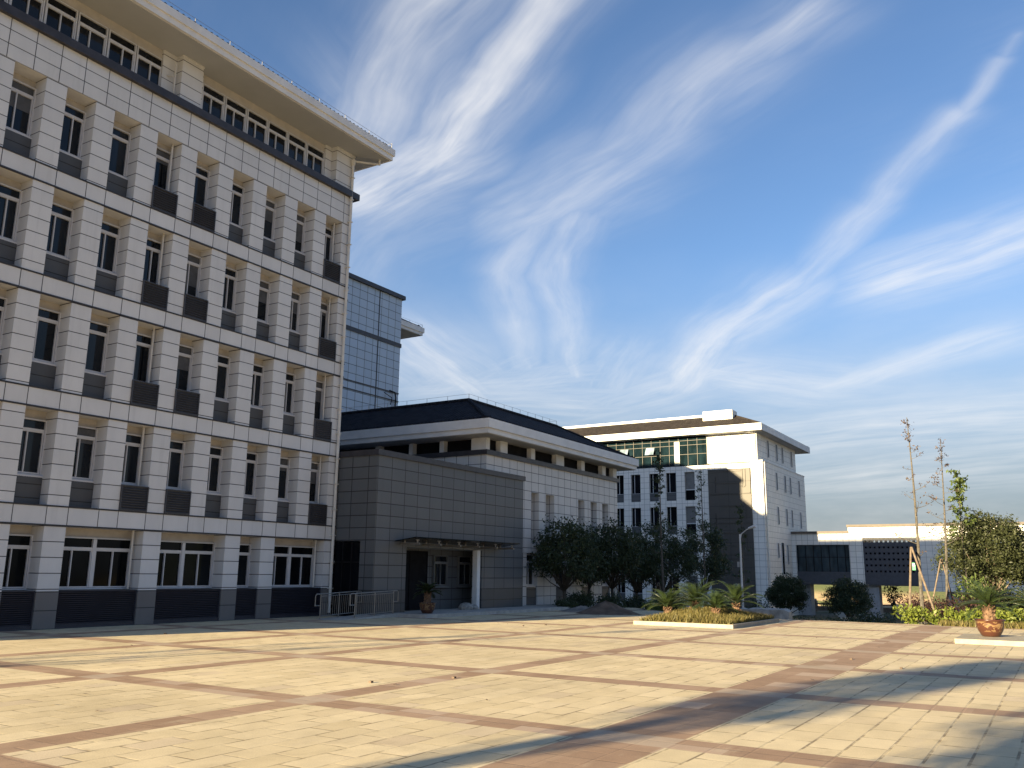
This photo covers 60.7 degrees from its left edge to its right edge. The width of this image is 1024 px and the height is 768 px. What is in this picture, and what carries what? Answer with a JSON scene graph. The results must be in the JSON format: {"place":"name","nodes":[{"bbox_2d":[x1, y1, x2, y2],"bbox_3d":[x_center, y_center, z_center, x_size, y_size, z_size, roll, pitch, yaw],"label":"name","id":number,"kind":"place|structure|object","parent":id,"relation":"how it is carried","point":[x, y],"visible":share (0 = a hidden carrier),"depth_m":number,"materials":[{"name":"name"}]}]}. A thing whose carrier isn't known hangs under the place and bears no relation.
{"place":"outdoors","nodes":[
{"label":"outdoors","id":0,"kind":"place"},
{"bbox_2d":[0,0,394,631],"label":"office building","id":1,"kind":"structure","parent":0,"point":[179,196],"depth_m":29.54,"materials":[{"name":"stone"}]},
{"bbox_2d":[0,297,7,354],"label":"window","id":2,"kind":"structure","parent":1,"relation":"in","point":[3,301],"depth_m":25.35,"materials":[{"name":"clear glass"}]},
{"bbox_2d":[0,183,21,243],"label":"window","id":3,"kind":"structure","parent":1,"relation":"in","point":[10,197],"depth_m":25.85,"materials":[{"name":"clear glass"}]},
{"bbox_2d":[2,534,32,589],"bbox_3d":[-14.230,5.065,24.894,0.100,1.560,0.980,-7,-14,31],"label":"window","id":4,"kind":"structure","parent":1,"relation":"in","point":[19,547],"depth_m":25.04,"materials":[{"name":"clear glass"}]},
{"bbox_2d":[6,78,36,138],"bbox_3d":[-14.884,-8.326,26.322,0.210,1.715,1.000,-7,-14,31],"label":"window","id":5,"kind":"structure","parent":1,"relation":"in","point":[22,96],"depth_m":26.48,"materials":[{"name":"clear glass"}]},
{"bbox_2d":[8,0,44,21],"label":"window","id":6,"kind":"structure","parent":1,"relation":"in","point":[34,8],"depth_m":26.93,"materials":[{"name":"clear glass"}]},
{"bbox_2d":[17,417,47,477],"bbox_3d":[-14.144,1.846,25.558,0.210,1.715,1.000,-7,-14,31],"label":"window","id":7,"kind":"structure","parent":1,"relation":"in","point":[34,430],"depth_m":25.73,"materials":[{"name":"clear glass"}]},
{"bbox_2d":[32,307,60,366],"bbox_3d":[-14.103,-1.444,26.267,0.210,1.715,1.000,-7,-14,31],"label":"window","id":8,"kind":"structure","parent":1,"relation":"in","point":[48,321],"depth_m":26.44,"materials":[{"name":"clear glass"}]},
{"bbox_2d":[46,202,73,260],"bbox_3d":[-14.063,-4.733,26.976,0.210,1.715,1.000,-7,-14,31],"label":"window","id":9,"kind":"structure","parent":1,"relation":"in","point":[59,236],"depth_m":27.16,"materials":[{"name":"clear glass"}]},
{"bbox_2d":[43,0,78,39],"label":"window","id":10,"kind":"structure","parent":1,"relation":"in","point":[60,16],"depth_m":27.73,"materials":[{"name":"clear glass"}]},
{"bbox_2d":[59,103,85,159],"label":"window","id":11,"kind":"structure","parent":1,"relation":"in","point":[74,118],"depth_m":27.86,"materials":[{"name":"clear glass"}]},
{"bbox_2d":[72,426,97,482],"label":"window","id":12,"kind":"structure","parent":1,"relation":"in","point":[86,440],"depth_m":27.11,"materials":[{"name":"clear glass"}]},
{"bbox_2d":[75,12,108,55],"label":"window","id":13,"kind":"structure","parent":1,"relation":"in","point":[89,32],"depth_m":28.60,"materials":[{"name":"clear glass"}]},
{"bbox_2d":[59,536,130,589],"bbox_3d":[-12.935,5.520,26.936,0.105,1.560,2.620,-7,-14,31],"label":"window","id":14,"kind":"structure","parent":1,"relation":"in","point":[87,562],"depth_m":27.01,"materials":[{"name":"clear glass"}]},
{"bbox_2d":[84,321,109,376],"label":"window","id":15,"kind":"structure","parent":1,"relation":"in","point":[98,332],"depth_m":27.82,"materials":[{"name":"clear glass"}]},
{"bbox_2d":[97,221,120,275],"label":"window","id":16,"kind":"structure","parent":1,"relation":"in","point":[110,233],"depth_m":28.53,"materials":[{"name":"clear glass"}]},
{"bbox_2d":[108,126,130,179],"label":"window","id":17,"kind":"structure","parent":1,"relation":"in","point":[120,145],"depth_m":29.24,"materials":[{"name":"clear glass"}]},
{"bbox_2d":[106,29,136,71],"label":"window","id":18,"kind":"structure","parent":1,"relation":"in","point":[121,50],"depth_m":29.48,"materials":[{"name":"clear glass"}]},
{"bbox_2d":[121,433,141,485],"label":"window","id":19,"kind":"structure","parent":1,"relation":"in","point":[129,473],"depth_m":28.48,"materials":[{"name":"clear glass"}]},
{"bbox_2d":[132,333,151,381],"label":"window","id":20,"kind":"structure","parent":1,"relation":"in","point":[141,360],"depth_m":29.19,"materials":[{"name":"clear glass"}]},
{"bbox_2d":[134,45,162,85],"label":"window","id":21,"kind":"structure","parent":1,"relation":"in","point":[148,65],"depth_m":30.36,"materials":[{"name":"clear glass"}]},
{"bbox_2d":[143,237,161,283],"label":"window","id":22,"kind":"structure","parent":1,"relation":"in","point":[153,247],"depth_m":29.91,"materials":[{"name":"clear glass"}]},
{"bbox_2d":[153,147,170,189],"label":"window","id":23,"kind":"structure","parent":1,"relation":"in","point":[162,162],"depth_m":30.63,"materials":[{"name":"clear glass"}]},
{"bbox_2d":[166,440,184,489],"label":"window","id":24,"kind":"structure","parent":1,"relation":"in","point":[176,452],"depth_m":29.88,"materials":[{"name":"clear glass"}]},
{"bbox_2d":[175,344,193,390],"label":"window","id":25,"kind":"structure","parent":1,"relation":"in","point":[185,357],"depth_m":30.59,"materials":[{"name":"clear glass"}]},
{"bbox_2d":[156,540,214,588],"bbox_3d":[-11.211,6.128,29.659,0.105,1.560,2.620,-7,-14,31],"label":"window","id":26,"kind":"structure","parent":1,"relation":"in","point":[182,564],"depth_m":29.80,"materials":[{"name":"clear glass"}]},
{"bbox_2d":[184,253,201,296],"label":"window","id":27,"kind":"structure","parent":1,"relation":"in","point":[194,262],"depth_m":31.31,"materials":[{"name":"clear glass"}]},
{"bbox_2d":[193,166,209,206],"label":"window","id":28,"kind":"structure","parent":1,"relation":"in","point":[202,175],"depth_m":32.03,"materials":[{"name":"black glass"}]},
{"bbox_2d":[201,83,225,119],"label":"window","id":29,"kind":"structure","parent":1,"relation":"in","point":[213,101],"depth_m":32.67,"materials":[{"name":"blue glass"}]},
{"bbox_2d":[206,446,222,495],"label":"window","id":30,"kind":"structure","parent":1,"relation":"in","point":[216,453],"depth_m":31.24,"materials":[{"name":"black glass"}]},
{"bbox_2d":[214,354,230,402],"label":"window","id":31,"kind":"structure","parent":1,"relation":"in","point":[223,365],"depth_m":31.95,"materials":[{"name":"black glass"}]},
{"bbox_2d":[222,267,237,313],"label":"window","id":32,"kind":"structure","parent":1,"relation":"in","point":[230,283],"depth_m":32.66,"materials":[{"name":"black glass"}]},
{"bbox_2d":[223,96,247,132],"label":"window","id":33,"kind":"structure","parent":1,"relation":"in","point":[235,114],"depth_m":33.55,"materials":[{"name":"blue glass"}]},
{"bbox_2d":[229,183,243,228],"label":"window","id":34,"kind":"structure","parent":1,"relation":"in","point":[237,199],"depth_m":33.38,"materials":[{"name":"black glass"}]},
{"bbox_2d":[237,544,250,587],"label":"window","id":35,"kind":"structure","parent":1,"relation":"in","point":[245,549],"depth_m":31.93,"materials":[{"name":"black glass"}]},
{"bbox_2d":[243,452,257,498],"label":"window","id":36,"kind":"structure","parent":1,"relation":"in","point":[251,460],"depth_m":32.62,"materials":[{"name":"black glass"}]},
{"bbox_2d":[250,364,263,409],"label":"window","id":37,"kind":"structure","parent":1,"relation":"in","point":[258,371],"depth_m":33.33,"materials":[{"name":"black glass"}]},
{"bbox_2d":[246,109,267,143],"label":"window","id":38,"kind":"structure","parent":1,"relation":"in","point":[256,125],"depth_m":34.43,"materials":[{"name":"blue glass"}]},
{"bbox_2d":[257,279,269,323],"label":"window","id":39,"kind":"structure","parent":1,"relation":"in","point":[264,290],"depth_m":34.04,"materials":[{"name":"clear glass"}]},
{"bbox_2d":[263,199,275,242],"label":"window","id":40,"kind":"structure","parent":1,"relation":"in","point":[270,211],"depth_m":34.75,"materials":[{"name":"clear glass"}]},
{"bbox_2d":[267,121,287,153],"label":"window","id":41,"kind":"structure","parent":1,"relation":"in","point":[277,137],"depth_m":35.33,"materials":[{"name":"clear glass"}]},
{"bbox_2d":[278,457,289,501],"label":"window","id":42,"kind":"structure","parent":1,"relation":"in","point":[284,462],"depth_m":34.00,"materials":[{"name":"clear glass"}]},
{"bbox_2d":[283,372,294,416],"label":"window","id":43,"kind":"structure","parent":1,"relation":"in","point":[290,378],"depth_m":34.70,"materials":[{"name":"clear glass"}]},
{"bbox_2d":[272,545,313,586],"bbox_3d":[-8.625,7.040,33.744,0.105,1.560,2.620,-7,-14,31],"label":"window","id":44,"kind":"structure","parent":1,"relation":"in","point":[292,565],"depth_m":33.96,"materials":[{"name":"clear glass"}]},
{"bbox_2d":[289,291,300,333],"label":"window","id":45,"kind":"structure","parent":1,"relation":"in","point":[295,298],"depth_m":35.41,"materials":[{"name":"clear glass"}]},
{"bbox_2d":[286,132,306,164],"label":"window","id":46,"kind":"structure","parent":1,"relation":"in","point":[296,147],"depth_m":36.21,"materials":[{"name":"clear glass"}]},
{"bbox_2d":[295,213,305,254],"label":"window","id":47,"kind":"structure","parent":1,"relation":"in","point":[301,220],"depth_m":36.13,"materials":[{"name":"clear glass"}]},
{"bbox_2d":[309,462,318,503],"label":"window","id":48,"kind":"structure","parent":1,"relation":"in","point":[313,494],"depth_m":35.37,"materials":[{"name":"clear glass"}]},
{"bbox_2d":[305,143,324,174],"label":"window","id":49,"kind":"structure","parent":1,"relation":"in","point":[315,157],"depth_m":37.11,"materials":[{"name":"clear glass"}]},
{"bbox_2d":[314,380,323,419],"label":"window","id":50,"kind":"structure","parent":1,"relation":"in","point":[319,385],"depth_m":36.09,"materials":[{"name":"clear glass"}]},
{"bbox_2d":[319,302,328,338],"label":"window","id":51,"kind":"structure","parent":1,"relation":"in","point":[324,307],"depth_m":36.81,"materials":[{"name":"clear glass"}]},
{"bbox_2d":[324,227,332,260],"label":"window","id":52,"kind":"structure","parent":1,"relation":"in","point":[328,232],"depth_m":37.53,"materials":[{"name":"black glass"}]},
{"bbox_2d":[0,607,1023,767],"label":"plaza","id":53,"kind":"structure","parent":0,"point":[562,689],"depth_m":12.76,"materials":[{"name":"tile"}]},
{"bbox_2d":[318,613,397,619],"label":"ramp","id":54,"kind":"structure","parent":53,"relation":"on","point":[384,615],"depth_m":32.81,"materials":[{"name":"concrete"}]},
{"bbox_2d":[314,591,361,618],"bbox_3d":[-6.483,8.270,32.758,0.044,1.012,2.552,-7,-14,31],"label":"ramp railing","id":55,"kind":"object","parent":54,"relation":"on","point":[321,594],"visible":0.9,"depth_m":32.66,"materials":[{"name":"metal"}]},
{"bbox_2d":[349,590,398,617],"bbox_3d":[-5.188,8.316,33.042,0.044,1.012,2.802,-7,-14,31],"label":"ramp railing","id":56,"kind":"object","parent":54,"relation":"on","point":[375,594],"visible":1,"depth_m":33.04,"materials":[{"name":"metal"}]},
{"bbox_2d":[413,581,442,613],"bbox_3d":[-3.353,8.409,34.522,1.180,1.258,1.218,-7,-14,31],"label":"potted palm","id":57,"kind":"object","parent":53,"relation":"on","point":[426,605],"visible":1,"depth_m":34.47,"materials":[{"name":"ceramic"}]},
{"bbox_2d":[332,449,525,615],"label":"entrance block","id":58,"kind":"structure","parent":53,"relation":"on","point":[405,523],"depth_m":37.49,"materials":[{"name":"tile"}]},
{"bbox_2d":[332,541,359,615],"bbox_3d":[-6.545,7.694,34.618,1.350,2.880,0.100,-7,-14,31],"label":"side door","id":59,"kind":"structure","parent":58,"relation":"in","point":[347,553],"depth_m":34.64,"materials":[{"name":"black glass"}]},
{"bbox_2d":[405,550,427,609],"bbox_3d":[-4.423,8.402,37.476,0.090,2.490,2.500,-7,-14,31],"label":"door","id":60,"kind":"structure","parent":58,"relation":"in","point":[416,561],"depth_m":37.81,"materials":[{"name":"black metal"}]},
{"bbox_2d":[432,555,449,587],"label":"window","id":61,"kind":"structure","parent":58,"relation":"in","point":[440,563],"depth_m":39.41,"materials":[{"name":"black glass"}]},
{"bbox_2d":[457,556,471,586],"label":"window","id":62,"kind":"structure","parent":58,"relation":"in","point":[464,563],"depth_m":40.99,"materials":[{"name":"black glass"}]},
{"bbox_2d":[331,394,638,605],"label":"hall building","id":63,"kind":"structure","parent":53,"relation":"on","point":[566,473],"depth_m":46.27,"materials":[{"name":"grey stone"}]},
{"bbox_2d":[395,604,595,617],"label":"entrance platform","id":64,"kind":"structure","parent":53,"relation":"on","point":[439,613],"depth_m":37.43,"materials":[{"name":"concrete"}]},
{"bbox_2d":[577,600,640,614],"bbox_3d":[4.166,9.908,38.879,3.574,0.644,2.312,-7,-14,31],"label":"dirt mound","id":65,"kind":"object","parent":53,"relation":"on","point":[605,607],"visible":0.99,"depth_m":38.36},
{"bbox_2d":[633,618,778,628],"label":"bed kerb","id":66,"kind":"structure","parent":53,"relation":"on","point":[725,626],"depth_m":30.28,"materials":[{"name":"stone"}]},
{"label":"bed soil","id":67,"kind":"structure","parent":66,"relation":"in","visible":0},
{"bbox_2d":[642,587,694,613],"bbox_3d":[5.784,8.078,32.500,2.083,1.080,2.066,2,-12,-6],"label":"cycad palm","id":68,"kind":"object","parent":67,"relation":"on","point":[666,601],"visible":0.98,"depth_m":32.30,"materials":[{"name":"green plant"}]},
{"bbox_2d":[670,578,724,607],"bbox_3d":[7.033,8.112,33.760,2.469,1.289,2.385,3,-12,-9],"label":"cycad palm","id":69,"kind":"object","parent":67,"relation":"on","point":[692,592],"visible":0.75,"depth_m":33.61,"materials":[{"name":"green plant"}]},
{"bbox_2d":[639,606,773,623],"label":"flower bed","id":70,"kind":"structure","parent":67,"relation":"on","point":[725,616],"depth_m":30.97,"materials":[{"name":"plant"}]},
{"bbox_2d":[692,590,735,613],"bbox_3d":[7.205,7.850,31.391,1.760,0.868,1.987,-7,-14,31],"label":"cycad palm","id":71,"kind":"object","parent":67,"relation":"on","point":[716,603],"visible":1,"depth_m":31.18,"materials":[{"name":"green plant"}]},
{"bbox_2d":[706,581,764,611],"bbox_3d":[8.535,8.123,33.364,2.276,1.237,2.296,-7,-14,31],"label":"cycad palm","id":72,"kind":"object","parent":67,"relation":"on","point":[739,592],"visible":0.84,"depth_m":33.08,"materials":[{"name":"green plant"}]},
{"bbox_2d":[955,633,1023,646],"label":"stone slab","id":73,"kind":"structure","parent":53,"relation":"on","point":[1001,640],"depth_m":23.73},
{"bbox_2d":[954,580,1023,636],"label":"potted palm","id":74,"kind":"object","parent":73,"relation":"on","point":[988,624],"visible":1,"depth_m":24.90,"materials":[{"name":"palm leaf"},{"name":"palm trunk bark"},{"name":"glazed ceramic"}]},
{"bbox_2d":[161,0,1023,541],"label":"sky","id":75,"kind":"structure","parent":0,"point":[803,220],"materials":[{"name":"blue"}]},
{"bbox_2d":[331,604,951,624],"bbox_3d":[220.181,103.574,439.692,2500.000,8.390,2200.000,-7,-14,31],"label":"ground","id":76,"kind":"structure","parent":0,"point":[822,613],"depth_m":91.52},
{"bbox_2d":[341,272,405,411],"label":"stair tower","id":77,"kind":"structure","parent":76,"relation":"on","point":[373,345],"depth_m":62.76,"materials":[{"name":"glass"}]},
{"bbox_2d":[401,318,424,338],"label":"office building","id":78,"kind":"structure","parent":76,"relation":"on","point":[409,329],"depth_m":68.31,"materials":[{"name":"concrete"}]},
{"bbox_2d":[527,514,607,600],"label":"round tree","id":79,"kind":"object","parent":76,"relation":"on","point":[553,565],"visible":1,"depth_m":44.71,"materials":[{"name":"green plant"}]},
{"bbox_2d":[566,590,597,606],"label":"shaded shrub","id":80,"kind":"object","parent":76,"relation":"on","point":[584,600],"visible":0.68,"depth_m":44.77,"materials":[{"name":"green plant"}]},
{"bbox_2d":[573,532,612,603],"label":"round tree","id":81,"kind":"object","parent":76,"relation":"on","point":[600,569],"visible":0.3,"depth_m":48.20,"materials":[{"name":"green plant"}]},
{"bbox_2d":[594,588,627,607],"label":"shaded shrub","id":82,"kind":"object","parent":76,"relation":"on","point":[612,599],"visible":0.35,"depth_m":46.06,"materials":[{"name":"green plant"}]},
{"bbox_2d":[586,511,650,596],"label":"round tree","id":83,"kind":"object","parent":76,"relation":"on","point":[626,546],"visible":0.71,"depth_m":49.30,"materials":[{"name":"green plant"}]},
{"bbox_2d":[620,594,649,608],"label":"shaded shrub","id":84,"kind":"object","parent":76,"relation":"on","point":[635,603],"visible":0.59,"depth_m":47.75,"materials":[{"name":"green plant"}]},
{"bbox_2d":[617,530,668,597],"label":"round tree","id":85,"kind":"object","parent":76,"relation":"on","point":[648,572],"visible":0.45,"depth_m":53.86,"materials":[{"name":"green plant"}]},
{"bbox_2d":[648,450,670,593],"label":"slender tree","id":86,"kind":"object","parent":76,"relation":"on","point":[659,467],"visible":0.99,"depth_m":50.69,"materials":[{"name":"green plant"}]},
{"bbox_2d":[636,514,700,591],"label":"round tree","id":87,"kind":"object","parent":76,"relation":"on","point":[674,547],"visible":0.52,"depth_m":56.49,"materials":[{"name":"green plant"}]},
{"bbox_2d":[563,409,809,615],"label":"academic building","id":88,"kind":"structure","parent":76,"relation":"on","point":[749,464],"depth_m":93.92,"materials":[{"name":"tile"}]},
{"bbox_2d":[685,472,694,499],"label":"window","id":89,"kind":"structure","parent":88,"relation":"in","point":[689,476],"depth_m":94.10,"materials":[{"name":"black glass"}]},
{"bbox_2d":[687,468,711,603],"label":"slender tree","id":90,"kind":"object","parent":76,"relation":"on","point":[703,535],"visible":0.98,"depth_m":51.77,"materials":[{"name":"green plant"}]},
{"bbox_2d":[676,517,733,603],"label":"round tree","id":91,"kind":"object","parent":76,"relation":"on","point":[713,559],"visible":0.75,"depth_m":59.55,"materials":[{"name":"green plant"}]},
{"bbox_2d":[732,503,752,607],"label":"slender tree","id":92,"kind":"object","parent":76,"relation":"on","point":[741,516],"visible":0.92,"depth_m":52.81,"materials":[{"name":"green plant"}]},
{"bbox_2d":[740,607,792,619],"bbox_3d":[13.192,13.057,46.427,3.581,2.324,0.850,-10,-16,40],"label":"long stone","id":93,"kind":"object","parent":76,"relation":"on","point":[784,613],"visible":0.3,"depth_m":45.78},
{"bbox_2d":[763,571,812,614],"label":"clipped tree","id":94,"kind":"object","parent":76,"relation":"on","point":[782,590],"visible":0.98,"depth_m":76.11,"materials":[{"name":"green plant"}]},
{"bbox_2d":[819,575,874,619],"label":"clipped tree","id":95,"kind":"object","parent":76,"relation":"on","point":[844,595],"visible":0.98,"depth_m":72.65,"materials":[{"name":"green plant"}]},
{"bbox_2d":[842,608,902,623],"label":"hedge","id":96,"kind":"object","parent":76,"relation":"on","point":[877,619],"visible":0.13,"depth_m":58.09,"materials":[{"name":"green plant"}]},
{"bbox_2d":[882,586,904,615],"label":"tree","id":97,"kind":"object","parent":76,"relation":"on","point":[895,596],"visible":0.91,"depth_m":94.07,"materials":[{"name":"green plant"}]},
{"bbox_2d":[791,522,1023,617],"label":"gate building","id":98,"kind":"structure","parent":76,"relation":"on","point":[854,552],"depth_m":92.50,"materials":[{"name":"white paint"}]},
{"bbox_2d":[886,417,950,623],"bbox_3d":[17.442,5.841,37.622,2.013,8.935,1.865,7,-14,-28],"label":"slender tree","id":99,"kind":"object","parent":76,"relation":"on","point":[918,549],"visible":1,"depth_m":37.60,"materials":[{"name":"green plant"}]},
{"bbox_2d":[896,591,946,621],"bbox_3d":[18.463,10.227,39.254,2.197,1.917,2.342,-7,-14,31],"label":"leafy shrub","id":100,"kind":"object","parent":76,"relation":"on","point":[914,604],"visible":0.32,"depth_m":39.22,"materials":[{"name":"green plant"}]},
{"bbox_2d":[908,547,939,624],"bbox_3d":[16.390,8.454,36.102,1.054,3.490,4.990,-2,-12,12],"label":"support pole","id":101,"kind":"object","parent":76,"relation":"on","point":[919,569],"visible":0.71,"depth_m":35.90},
{"bbox_2d":[922,439,962,614],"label":"slender tree","id":102,"kind":"object","parent":76,"relation":"on","point":[946,555],"visible":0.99,"depth_m":40.58,"materials":[{"name":"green plant"}]},
{"bbox_2d":[927,587,982,621],"bbox_3d":[20.018,10.142,38.869,3.313,2.181,3.127,-7,-14,31],"label":"leafy shrub","id":103,"kind":"object","parent":76,"relation":"on","point":[944,604],"visible":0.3,"depth_m":38.82,"materials":[{"name":"green plant"}]},
{"bbox_2d":[890,603,1023,624],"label":"lime hedge","id":104,"kind":"object","parent":76,"relation":"on","point":[920,612],"visible":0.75,"depth_m":33.31,"materials":[{"name":"green plant"}]},
{"bbox_2d":[946,469,976,620],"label":"slender tree","id":105,"kind":"object","parent":76,"relation":"on","point":[959,481],"visible":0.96,"depth_m":42.23,"materials":[{"name":"green plant"}]},
{"bbox_2d":[930,508,1023,608],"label":"broad tree","id":106,"kind":"object","parent":76,"relation":"on","point":[1004,543],"visible":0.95,"depth_m":41.43,"materials":[{"name":"green plant"}]},
{"bbox_2d":[950,571,1003,611],"bbox_3d":[20.759,9.777,39.597,2.214,2.577,2.062,3,-12,-10],"label":"leafy shrub","id":107,"kind":"object","parent":76,"relation":"on","point":[968,588],"visible":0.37,"depth_m":39.49,"materials":[{"name":"green plant"}]},
{"bbox_2d":[981,584,1023,623],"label":"leafy shrub","id":108,"kind":"object","parent":76,"relation":"on","point":[1011,604],"visible":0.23,"depth_m":41.59,"materials":[{"name":"green plant"}]},
{"bbox_2d":[814,548,1005,612],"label":"hills","id":109,"kind":"structure","parent":0,"point":[819,590],"depth_m":189.42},
{"bbox_2d":[939,619,1023,628],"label":"verge grass","id":110,"kind":"structure","parent":0,"point":[1012,625],"depth_m":32.15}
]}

